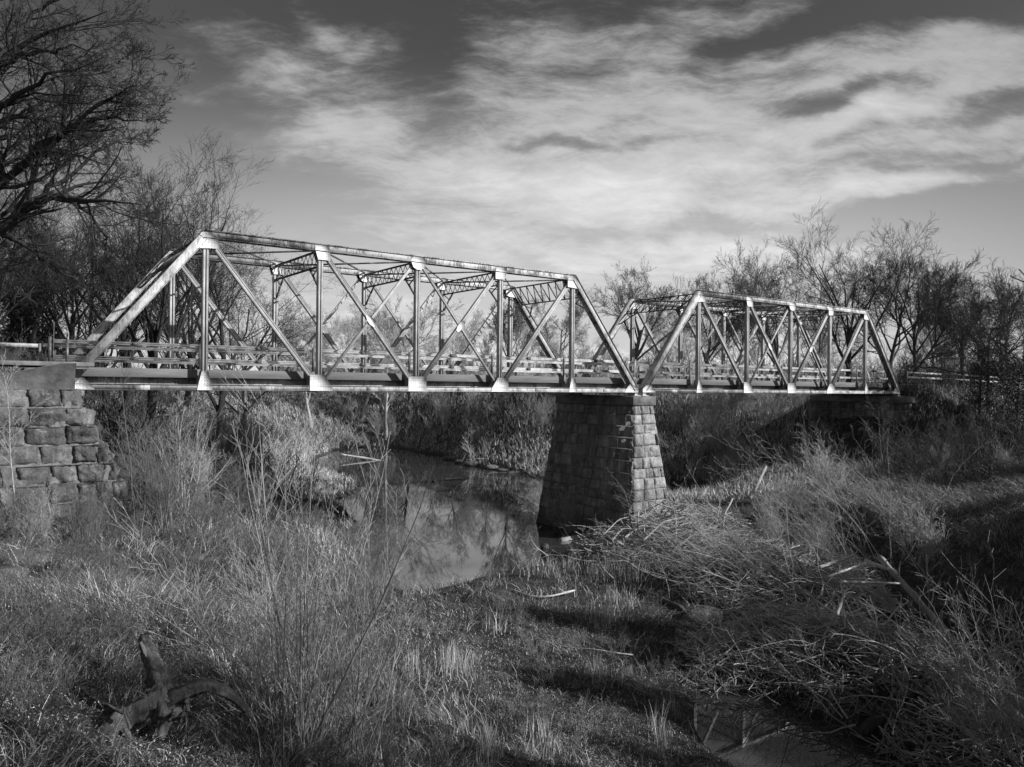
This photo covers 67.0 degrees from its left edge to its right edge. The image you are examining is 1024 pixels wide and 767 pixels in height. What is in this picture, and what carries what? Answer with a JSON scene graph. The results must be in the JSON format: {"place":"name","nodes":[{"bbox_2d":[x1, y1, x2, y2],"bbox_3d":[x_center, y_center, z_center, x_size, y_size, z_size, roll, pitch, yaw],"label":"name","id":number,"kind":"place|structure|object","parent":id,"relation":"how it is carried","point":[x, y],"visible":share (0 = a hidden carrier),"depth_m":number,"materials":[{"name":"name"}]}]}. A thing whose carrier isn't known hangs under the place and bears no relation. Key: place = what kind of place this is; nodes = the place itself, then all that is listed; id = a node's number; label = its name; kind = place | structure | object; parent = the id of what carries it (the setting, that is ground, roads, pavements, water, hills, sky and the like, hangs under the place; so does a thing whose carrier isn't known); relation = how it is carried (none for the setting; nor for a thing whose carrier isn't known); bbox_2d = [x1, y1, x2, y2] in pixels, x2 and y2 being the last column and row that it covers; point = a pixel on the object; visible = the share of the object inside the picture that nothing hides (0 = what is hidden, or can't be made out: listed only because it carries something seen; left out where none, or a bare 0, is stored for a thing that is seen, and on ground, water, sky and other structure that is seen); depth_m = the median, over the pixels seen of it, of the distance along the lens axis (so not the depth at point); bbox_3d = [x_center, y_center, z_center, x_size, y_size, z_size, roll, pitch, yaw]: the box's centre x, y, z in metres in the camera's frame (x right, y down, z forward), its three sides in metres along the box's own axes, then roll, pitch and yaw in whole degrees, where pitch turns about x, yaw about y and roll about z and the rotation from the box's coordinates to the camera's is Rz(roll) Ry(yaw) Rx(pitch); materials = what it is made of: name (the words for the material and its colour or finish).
{"place":"outdoors","nodes":[
{"label":"outdoors","id":0,"kind":"place"},
{"bbox_2d":[0,367,1023,766],"bbox_3d":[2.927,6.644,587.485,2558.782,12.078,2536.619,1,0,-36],"label":"ground","id":1,"kind":"structure","parent":0,"point":[608,739],"depth_m":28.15,"materials":[{"name":"grey plant"}]},
{"bbox_2d":[0,467,50,545],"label":"bare shrub","id":2,"kind":"object","parent":1,"relation":"on","point":[15,502],"visible":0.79,"depth_m":22.60,"materials":[{"name":"grey plant"}]},
{"bbox_2d":[0,282,51,360],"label":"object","id":3,"kind":"object","parent":1,"relation":"on","point":[30,318],"visible":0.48,"depth_m":49.47,"materials":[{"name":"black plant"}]},
{"bbox_2d":[0,351,51,495],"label":"sapling","id":4,"kind":"object","parent":1,"relation":"on","point":[9,431],"visible":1,"depth_m":26.06,"materials":[{"name":"grey plant"}]},
{"bbox_2d":[1,478,61,542],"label":"bare shrub","id":5,"kind":"object","parent":1,"relation":"on","point":[41,524],"visible":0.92,"depth_m":22.65,"materials":[{"name":"grey plant"}]},
{"bbox_2d":[0,147,103,323],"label":"bare tree","id":6,"kind":"object","parent":1,"relation":"on","point":[52,233],"visible":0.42,"depth_m":41.81,"materials":[{"name":"black plant"}]},
{"bbox_2d":[0,363,139,520],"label":"stone abutment","id":7,"kind":"object","parent":1,"relation":"on","point":[57,441],"visible":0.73,"depth_m":27.50,"materials":[{"name":"stone"}]},
{"bbox_2d":[0,175,142,360],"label":"bare tree","id":8,"kind":"object","parent":1,"relation":"on","point":[39,310],"visible":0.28,"depth_m":47.30,"materials":[{"name":"black plant"}]},
{"bbox_2d":[0,199,160,354],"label":"bare tree","id":9,"kind":"object","parent":1,"relation":"on","point":[58,330],"visible":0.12,"depth_m":53.35,"materials":[{"name":"black plant"}]},
{"bbox_2d":[56,482,113,540],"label":"bare shrub","id":10,"kind":"object","parent":1,"relation":"on","point":[83,518],"visible":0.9,"depth_m":24.05,"materials":[{"name":"grey plant"}]},
{"bbox_2d":[0,0,219,307],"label":"overhanging tree","id":11,"kind":"object","parent":1,"relation":"on","point":[39,151],"visible":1,"depth_m":28.51,"materials":[{"name":"black plant"}]},
{"bbox_2d":[26,215,200,415],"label":"bare tree","id":12,"kind":"object","parent":1,"relation":"on","point":[96,323],"visible":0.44,"depth_m":50.04,"materials":[{"name":"black plant"}]},
{"bbox_2d":[72,349,168,523],"bbox_3d":[-13.601,1.817,27.179,2.405,6.700,3.090,1,0,16],"label":"sapling","id":13,"kind":"object","parent":1,"relation":"on","point":[129,362],"visible":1,"depth_m":27.39,"materials":[{"name":"grey plant"}]},
{"bbox_2d":[0,131,277,420],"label":"bare tree","id":14,"kind":"object","parent":1,"relation":"on","point":[128,353],"visible":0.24,"depth_m":55.75,"materials":[{"name":"black plant"}]},
{"bbox_2d":[96,393,183,515],"bbox_3d":[-14.272,2.759,29.640,3.391,4.912,4.497,1,0,-36],"label":"bare shrub","id":15,"kind":"object","parent":1,"relation":"on","point":[135,473],"visible":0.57,"depth_m":29.49,"materials":[{"name":"grey plant"}]},
{"bbox_2d":[113,436,201,534],"bbox_3d":[-12.501,3.631,27.735,2.685,3.597,2.261,1,0,34],"label":"bare shrub","id":16,"kind":"object","parent":1,"relation":"on","point":[168,496],"visible":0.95,"depth_m":27.64,"materials":[{"name":"grey plant"}]},
{"bbox_2d":[41,126,274,453],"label":"bare tree","id":17,"kind":"object","parent":1,"relation":"on","point":[154,331],"visible":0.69,"depth_m":45.95,"materials":[{"name":"black plant"}]},
{"bbox_2d":[0,317,331,535],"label":"thicket","id":18,"kind":"object","parent":1,"relation":"on","point":[120,410],"visible":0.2,"depth_m":45.65,"materials":[{"name":"grey plant"}]},
{"bbox_2d":[95,633,248,741],"bbox_3d":[-5.192,4.508,11.070,2.273,1.353,1.953,1,0,-36],"label":"root stump","id":19,"kind":"object","parent":1,"relation":"on","point":[164,699],"visible":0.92,"depth_m":10.73,"materials":[{"name":"grey wood"}]},
{"bbox_2d":[128,388,238,514],"bbox_3d":[-13.788,2.703,32.441,4.170,5.580,3.101,1,0,-36],"label":"bare shrub","id":20,"kind":"object","parent":1,"relation":"on","point":[199,472],"visible":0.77,"depth_m":32.23,"materials":[{"name":"grey plant"}]},
{"bbox_2d":[108,196,276,423],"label":"bare tree","id":21,"kind":"object","parent":1,"relation":"on","point":[189,366],"visible":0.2,"depth_m":65.72,"materials":[{"name":"black plant"}]},
{"bbox_2d":[0,336,417,766],"bbox_3d":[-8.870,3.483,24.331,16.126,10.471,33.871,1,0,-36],"label":"dry weeds","id":22,"kind":"object","parent":1,"relation":"on","point":[57,621],"visible":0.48,"depth_m":14.99,"materials":[{"name":"grey plant"}]},
{"bbox_2d":[83,139,350,452],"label":"bare tree","id":23,"kind":"object","parent":1,"relation":"on","point":[224,393],"visible":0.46,"depth_m":59.73,"materials":[{"name":"black plant"}]},
{"bbox_2d":[204,391,273,494],"bbox_3d":[-14.088,2.883,39.100,3.708,5.907,4.535,1,0,2],"label":"bare shrub","id":24,"kind":"object","parent":1,"relation":"on","point":[232,448],"visible":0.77,"depth_m":39.31,"materials":[{"name":"grey plant"}]},
{"bbox_2d":[156,257,346,422],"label":"bare tree","id":25,"kind":"object","parent":1,"relation":"on","point":[233,368],"visible":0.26,"depth_m":77.31,"materials":[{"name":"grey plant"}]},
{"bbox_2d":[207,513,328,719],"bbox_3d":[-4.695,4.404,14.396,2.248,4.017,2.596,1,0,-36],"label":"willow shrub","id":26,"kind":"object","parent":1,"relation":"on","point":[249,619],"visible":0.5,"depth_m":14.28,"materials":[{"name":"grey plant"}]},
{"bbox_2d":[104,363,489,761],"bbox_3d":[-2.857,3.049,12.175,5.437,6.786,3.887,1,0,14],"label":"willow shrub","id":27,"kind":"object","parent":1,"relation":"on","point":[301,682],"visible":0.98,"depth_m":12.27,"materials":[{"name":"grey plant"}]},
{"bbox_2d":[247,311,351,427],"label":"bare tree","id":28,"kind":"object","parent":1,"relation":"on","point":[313,325],"visible":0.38,"depth_m":110.63,"materials":[{"name":"grey plant"}]},
{"bbox_2d":[230,505,434,766],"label":"willow shrub","id":29,"kind":"object","parent":1,"relation":"on","point":[356,711],"visible":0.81,"depth_m":13.39,"materials":[{"name":"grey plant"}]},
{"bbox_2d":[340,306,407,418],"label":"bare tree","id":30,"kind":"object","parent":1,"relation":"on","point":[372,360],"visible":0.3,"depth_m":118.42,"materials":[{"name":"grey plant"}]},
{"bbox_2d":[371,311,411,437],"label":"bare tree","id":31,"kind":"object","parent":1,"relation":"on","point":[391,397],"visible":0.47,"depth_m":114.93,"materials":[{"name":"grey plant"}]},
{"bbox_2d":[339,288,465,401],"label":"bare tree","id":32,"kind":"object","parent":1,"relation":"on","point":[411,328],"visible":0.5,"depth_m":123.76,"materials":[{"name":"grey plant"}]},
{"bbox_2d":[284,436,684,766],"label":"straw grass","id":33,"kind":"structure","parent":1,"relation":"on","point":[491,741],"depth_m":22.44,"materials":[{"name":"grey plant"}]},
{"bbox_2d":[481,295,539,356],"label":"bare tree","id":34,"kind":"object","parent":1,"relation":"on","point":[517,314],"visible":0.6,"depth_m":118.36,"materials":[{"name":"grey plant"}]},
{"bbox_2d":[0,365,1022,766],"bbox_3d":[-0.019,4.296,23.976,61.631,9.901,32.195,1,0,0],"label":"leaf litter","id":35,"kind":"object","parent":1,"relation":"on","point":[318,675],"visible":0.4,"depth_m":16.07,"materials":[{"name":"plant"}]},
{"bbox_2d":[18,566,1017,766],"bbox_3d":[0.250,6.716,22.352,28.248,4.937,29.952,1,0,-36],"label":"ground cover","id":36,"kind":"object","parent":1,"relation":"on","point":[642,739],"visible":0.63,"depth_m":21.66,"materials":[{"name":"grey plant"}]},
{"bbox_2d":[500,447,545,512],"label":"bare shrub","id":37,"kind":"object","parent":1,"relation":"on","point":[532,501],"visible":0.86,"depth_m":55.85,"materials":[{"name":"grey plant"}]},
{"bbox_2d":[259,358,818,460],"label":"thicket","id":38,"kind":"object","parent":1,"relation":"on","point":[504,373],"visible":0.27,"depth_m":107.47,"materials":[{"name":"grey plant"}]},
{"bbox_2d":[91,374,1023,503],"bbox_3d":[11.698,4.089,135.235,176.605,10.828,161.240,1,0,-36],"label":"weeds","id":39,"kind":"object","parent":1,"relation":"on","point":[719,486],"visible":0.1,"depth_m":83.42,"materials":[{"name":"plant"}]},
{"bbox_2d":[533,479,593,533],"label":"bare shrub","id":40,"kind":"object","parent":1,"relation":"on","point":[571,523],"visible":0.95,"depth_m":48.11,"materials":[{"name":"grey plant"}]},
{"bbox_2d":[522,282,607,361],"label":"bare tree","id":41,"kind":"object","parent":1,"relation":"on","point":[580,309],"visible":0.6,"depth_m":112.00,"materials":[{"name":"grey plant"}]},
{"bbox_2d":[394,599,736,766],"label":"dry weeds","id":42,"kind":"object","parent":1,"relation":"on","point":[514,709],"visible":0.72,"depth_m":22.14,"materials":[{"name":"grey plant"}]},
{"bbox_2d":[536,394,670,537],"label":"stone pier","id":43,"kind":"structure","parent":1,"relation":"on","point":[593,437],"depth_m":47.45,"materials":[{"name":"stone"}]},
{"bbox_2d":[42,229,640,395],"bbox_3d":[-6.462,-2.849,40.495,30.700,6.889,6.540,1,0,-36],"label":"truss bridge span","id":44,"kind":"object","parent":43,"relation":"on","point":[202,377],"visible":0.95,"depth_m":37.82,"materials":[{"name":"paint"}]},
{"bbox_2d":[574,290,899,395],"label":"truss bridge span","id":45,"kind":"object","parent":43,"relation":"on","point":[648,382],"visible":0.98,"depth_m":55.97,"materials":[{"name":"white paint"}]},
{"bbox_2d":[264,338,1022,382],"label":"wood","id":46,"kind":"object","parent":1,"relation":"on","point":[859,374],"visible":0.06,"depth_m":144.49,"materials":[{"name":"grey plant"}]},
{"bbox_2d":[591,256,714,377],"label":"bare tree","id":47,"kind":"object","parent":1,"relation":"on","point":[637,350],"visible":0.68,"depth_m":95.67,"materials":[{"name":"grey plant"}]},
{"bbox_2d":[595,463,718,588],"bbox_3d":[6.713,6.246,33.991,5.240,5.165,4.418,1,0,-17],"label":"bent willow","id":48,"kind":"object","parent":1,"relation":"on","point":[672,544],"visible":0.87,"depth_m":33.67,"materials":[{"name":"grey plant"}]},
{"bbox_2d":[517,492,820,593],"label":"dead branches","id":49,"kind":"object","parent":1,"relation":"on","point":[668,556],"visible":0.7,"depth_m":34.53,"materials":[{"name":"grey wood"}]},
{"bbox_2d":[567,496,779,561],"bbox_3d":[7.956,7.490,39.179,10.318,3.817,6.618,1,0,3],"label":"driftwood pile","id":50,"kind":"object","parent":1,"relation":"on","point":[635,524],"visible":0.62,"depth_m":38.43,"materials":[{"name":"grey wood"}]},
{"bbox_2d":[619,440,757,581],"bbox_3d":[7.401,5.945,33.723,6.256,7.137,6.400,1,0,-36],"label":"bent willow","id":51,"kind":"object","parent":1,"relation":"on","point":[699,528],"visible":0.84,"depth_m":33.13,"materials":[{"name":"grey plant"}]},
{"bbox_2d":[692,401,735,466],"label":"sapling","id":52,"kind":"object","parent":1,"relation":"on","point":[716,447],"visible":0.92,"depth_m":72.89,"materials":[{"name":"grey plant"}]},
{"bbox_2d":[681,273,757,379],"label":"bare tree","id":53,"kind":"object","parent":1,"relation":"on","point":[709,330],"visible":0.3,"depth_m":99.16,"materials":[{"name":"grey plant"}]},
{"bbox_2d":[646,454,820,616],"bbox_3d":[8.704,6.107,31.218,6.725,6.559,7.696,1,0,-36],"label":"bent willow","id":54,"kind":"object","parent":1,"relation":"on","point":[752,564],"visible":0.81,"depth_m":31.29,"materials":[{"name":"grey plant"}]},
{"bbox_2d":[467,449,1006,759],"bbox_3d":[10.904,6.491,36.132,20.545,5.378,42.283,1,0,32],"label":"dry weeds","id":55,"kind":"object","parent":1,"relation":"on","point":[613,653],"visible":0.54,"depth_m":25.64,"materials":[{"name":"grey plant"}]},
{"bbox_2d":[660,370,844,481],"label":"thicket","id":56,"kind":"object","parent":1,"relation":"on","point":[794,401],"visible":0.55,"depth_m":74.95,"materials":[{"name":"grey plant"}]},
{"bbox_2d":[686,239,819,402],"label":"bare tree","id":57,"kind":"object","parent":1,"relation":"on","point":[783,271],"visible":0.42,"depth_m":91.91,"materials":[{"name":"grey plant"}]},
{"bbox_2d":[683,616,825,713],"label":"bent willow","id":58,"kind":"object","parent":1,"relation":"on","point":[792,636],"visible":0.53,"depth_m":23.03,"materials":[{"name":"grey plant"}]},
{"bbox_2d":[679,633,836,698],"bbox_3d":[7.561,8.879,23.873,4.863,2.088,3.294,1,0,17],"label":"driftwood pile","id":59,"kind":"object","parent":1,"relation":"on","point":[695,679],"visible":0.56,"depth_m":23.71,"materials":[{"name":"grey wood"}]},
{"bbox_2d":[662,533,865,606],"bbox_3d":[10.551,7.831,32.895,8.787,3.010,5.741,1,0,6],"label":"driftwood pile","id":60,"kind":"object","parent":1,"relation":"on","point":[801,564],"visible":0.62,"depth_m":32.40,"materials":[{"name":"grey wood"}]},
{"bbox_2d":[530,578,1007,705],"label":"dead branches","id":61,"kind":"object","parent":1,"relation":"on","point":[729,645],"visible":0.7,"depth_m":24.28,"materials":[{"name":"grey wood"}]},
{"bbox_2d":[711,236,834,403],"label":"bare tree","id":62,"kind":"object","parent":1,"relation":"on","point":[754,291],"visible":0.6,"depth_m":88.06,"materials":[{"name":"grey plant"}]},
{"bbox_2d":[654,431,897,650],"bbox_3d":[7.849,5.874,25.947,6.870,9.092,9.047,1,0,-36],"label":"bent willow","id":63,"kind":"object","parent":1,"relation":"on","point":[769,580],"visible":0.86,"depth_m":26.13,"materials":[{"name":"grey plant"}]},
{"bbox_2d":[634,489,920,626],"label":"dead branches","id":64,"kind":"object","parent":1,"relation":"on","point":[789,572],"visible":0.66,"depth_m":30.36,"materials":[{"name":"grey wood"}]},
{"bbox_2d":[695,397,868,564],"bbox_3d":[12.084,4.585,35.893,7.024,8.516,8.018,1,0,-36],"label":"bent willow","id":65,"kind":"object","parent":1,"relation":"on","point":[813,523],"visible":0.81,"depth_m":35.41,"materials":[{"name":"grey plant"}]},
{"bbox_2d":[667,587,931,689],"bbox_3d":[9.404,8.214,25.484,8.745,2.833,5.721,1,0,-2],"label":"driftwood pile","id":66,"kind":"object","parent":1,"relation":"on","point":[813,617],"visible":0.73,"depth_m":25.03,"materials":[{"name":"grey wood"}]},
{"bbox_2d":[764,424,852,505],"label":"bent willow","id":67,"kind":"object","parent":1,"relation":"on","point":[816,463],"visible":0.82,"depth_m":42.87,"materials":[{"name":"grey plant"}]},
{"bbox_2d":[785,504,843,564],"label":"bare shrub","id":68,"kind":"object","parent":1,"relation":"on","point":[814,538],"visible":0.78,"depth_m":35.18,"materials":[{"name":"grey plant"}]},
{"bbox_2d":[793,267,849,381],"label":"bare tree","id":69,"kind":"object","parent":1,"relation":"on","point":[820,340],"visible":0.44,"depth_m":95.51,"materials":[{"name":"grey plant"}]},
{"bbox_2d":[794,425,891,512],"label":"bent willow","id":70,"kind":"object","parent":1,"relation":"on","point":[863,485],"visible":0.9,"depth_m":40.84,"materials":[{"name":"grey plant"}]},
{"bbox_2d":[755,200,953,381],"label":"bare tree","id":71,"kind":"object","parent":1,"relation":"on","point":[834,292],"visible":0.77,"depth_m":79.30,"materials":[{"name":"grey plant"}]},
{"bbox_2d":[807,548,907,614],"bbox_3d":[14.116,8.096,31.951,4.016,2.740,2.987,1,0,-10],"label":"driftwood pile","id":72,"kind":"object","parent":1,"relation":"on","point":[874,592],"visible":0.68,"depth_m":31.52,"materials":[{"name":"grey wood"}]},
{"bbox_2d":[808,384,922,424],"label":"stone abutment","id":73,"kind":"object","parent":1,"relation":"on","point":[840,406],"visible":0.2,"depth_m":67.02,"materials":[{"name":"stone"}]},
{"bbox_2d":[792,643,938,720],"bbox_3d":[10.173,8.216,21.997,1.346,1.290,4.479,1,0,-31],"label":"driftwood log","id":74,"kind":"object","parent":1,"relation":"on","point":[875,658],"visible":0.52,"depth_m":22.16,"materials":[{"name":"grey wood"}]},
{"bbox_2d":[717,555,1023,736],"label":"dead branches","id":75,"kind":"object","parent":1,"relation":"on","point":[817,666],"visible":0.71,"depth_m":21.29,"materials":[{"name":"grey wood"}]},
{"bbox_2d":[750,417,997,588],"bbox_3d":[16.733,5.301,34.714,12.137,7.795,6.209,1,0,9],"label":"bent willow","id":76,"kind":"object","parent":1,"relation":"on","point":[866,509],"visible":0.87,"depth_m":35.08,"materials":[{"name":"grey plant"}]},
{"bbox_2d":[863,484,929,554],"bbox_3d":[18.478,6.499,37.016,3.177,3.400,2.508,1,0,22],"label":"bare shrub","id":77,"kind":"object","parent":1,"relation":"on","point":[895,524],"visible":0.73,"depth_m":36.90,"materials":[{"name":"grey plant"}]},
{"bbox_2d":[770,442,1023,570],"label":"long grass","id":78,"kind":"structure","parent":1,"relation":"on","point":[1006,476],"depth_m":41.52,"materials":[{"name":"grey plant"}]},
{"bbox_2d":[775,610,1023,730],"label":"driftwood pile","id":79,"kind":"object","parent":1,"relation":"on","point":[817,684],"visible":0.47,"depth_m":22.19,"materials":[{"name":"grey plant"}]},
{"bbox_2d":[817,211,985,381],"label":"bare tree","id":80,"kind":"object","parent":1,"relation":"on","point":[898,344],"visible":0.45,"depth_m":79.71,"materials":[{"name":"grey plant"}]},
{"bbox_2d":[854,647,954,738],"bbox_3d":[10.505,8.242,20.709,3.022,2.239,1.017,1,0,-29],"label":"driftwood log","id":81,"kind":"object","parent":1,"relation":"on","point":[868,726],"visible":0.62,"depth_m":20.39,"materials":[{"name":"grey wood"}]},
{"bbox_2d":[853,250,963,382],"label":"bare tree","id":82,"kind":"object","parent":1,"relation":"on","point":[914,338],"visible":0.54,"depth_m":77.39,"materials":[{"name":"grey plant"}]},
{"bbox_2d":[832,584,987,730],"bbox_3d":[10.370,7.113,19.716,4.311,3.432,3.584,1,0,-36],"label":"bent willow","id":83,"kind":"object","parent":1,"relation":"on","point":[930,674],"visible":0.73,"depth_m":20.29,"materials":[{"name":"grey plant"}]},
{"bbox_2d":[799,585,1023,766],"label":"dead branches","id":84,"kind":"object","parent":1,"relation":"on","point":[968,731],"visible":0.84,"depth_m":17.85,"materials":[{"name":"grey wood"}]},
{"bbox_2d":[887,489,955,620],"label":"sapling","id":85,"kind":"object","parent":1,"relation":"on","point":[929,551],"visible":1,"depth_m":30.62,"materials":[{"name":"grey plant"}]},
{"bbox_2d":[900,494,952,561],"bbox_3d":[19.093,6.670,35.633,2.276,3.210,2.180,1,0,23],"label":"bare shrub","id":86,"kind":"object","parent":1,"relation":"on","point":[922,521],"visible":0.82,"depth_m":35.55,"materials":[{"name":"grey plant"}]},
{"bbox_2d":[850,682,1023,766],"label":"driftwood pile","id":87,"kind":"object","parent":1,"relation":"on","point":[926,751],"visible":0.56,"depth_m":18.55,"materials":[{"name":"plant"}]},
{"bbox_2d":[856,339,1023,487],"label":"thicket","id":88,"kind":"object","parent":1,"relation":"on","point":[971,446],"visible":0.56,"depth_m":51.99,"materials":[{"name":"black plant"}]},
{"bbox_2d":[869,553,1023,729],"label":"driftwood log","id":89,"kind":"object","parent":1,"relation":"on","point":[910,591],"visible":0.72,"depth_m":25.33,"materials":[{"name":"grey wood"}]},
{"bbox_2d":[877,569,1023,766],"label":"bent willow","id":90,"kind":"object","parent":1,"relation":"on","point":[958,696],"visible":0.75,"depth_m":17.46,"materials":[{"name":"grey plant"}]},
{"bbox_2d":[909,247,1011,384],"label":"bare tree","id":91,"kind":"object","parent":1,"relation":"on","point":[932,296],"visible":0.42,"depth_m":72.11,"materials":[{"name":"grey plant"}]},
{"bbox_2d":[898,532,1023,766],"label":"bent willow","id":92,"kind":"object","parent":1,"relation":"on","point":[1000,715],"visible":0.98,"depth_m":16.70,"materials":[{"name":"grey plant"}]},
{"bbox_2d":[905,264,1022,388],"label":"bare tree","id":93,"kind":"object","parent":1,"relation":"on","point":[946,285],"visible":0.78,"depth_m":66.66,"materials":[{"name":"black plant"}]},
{"bbox_2d":[916,267,1023,399],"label":"bare tree","id":94,"kind":"object","parent":1,"relation":"on","point":[1011,319],"visible":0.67,"depth_m":66.42,"materials":[{"name":"grey plant"}]},
{"bbox_2d":[917,282,1023,429],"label":"bare tree","id":95,"kind":"object","parent":1,"relation":"on","point":[976,341],"visible":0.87,"depth_m":61.26,"materials":[{"name":"grey plant"}]},
{"bbox_2d":[950,336,1007,416],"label":"cedar tree","id":96,"kind":"object","parent":1,"relation":"on","point":[980,399],"visible":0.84,"depth_m":61.81,"materials":[{"name":"black plant"}]},
{"bbox_2d":[941,511,1023,649],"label":"bent willow","id":97,"kind":"object","parent":1,"relation":"on","point":[1019,583],"visible":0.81,"depth_m":28.22,"materials":[{"name":"grey plant"}]},
{"bbox_2d":[951,258,1023,381],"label":"bare tree","id":98,"kind":"object","parent":1,"relation":"on","point":[1000,284],"visible":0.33,"depth_m":87.53,"materials":[{"name":"grey plant"}]},
{"bbox_2d":[979,349,1023,453],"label":"cedar tree","id":99,"kind":"object","parent":1,"relation":"on","point":[1019,401],"visible":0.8,"depth_m":51.85,"materials":[{"name":"black plant"}]},
{"bbox_2d":[0,0,1023,381],"label":"sky","id":100,"kind":"structure","parent":0,"point":[581,138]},
{"bbox_2d":[315,447,1023,766],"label":"water","id":101,"kind":"structure","parent":0,"point":[489,520],"depth_m":43.73,"materials":[{"name":"grey liquid"}]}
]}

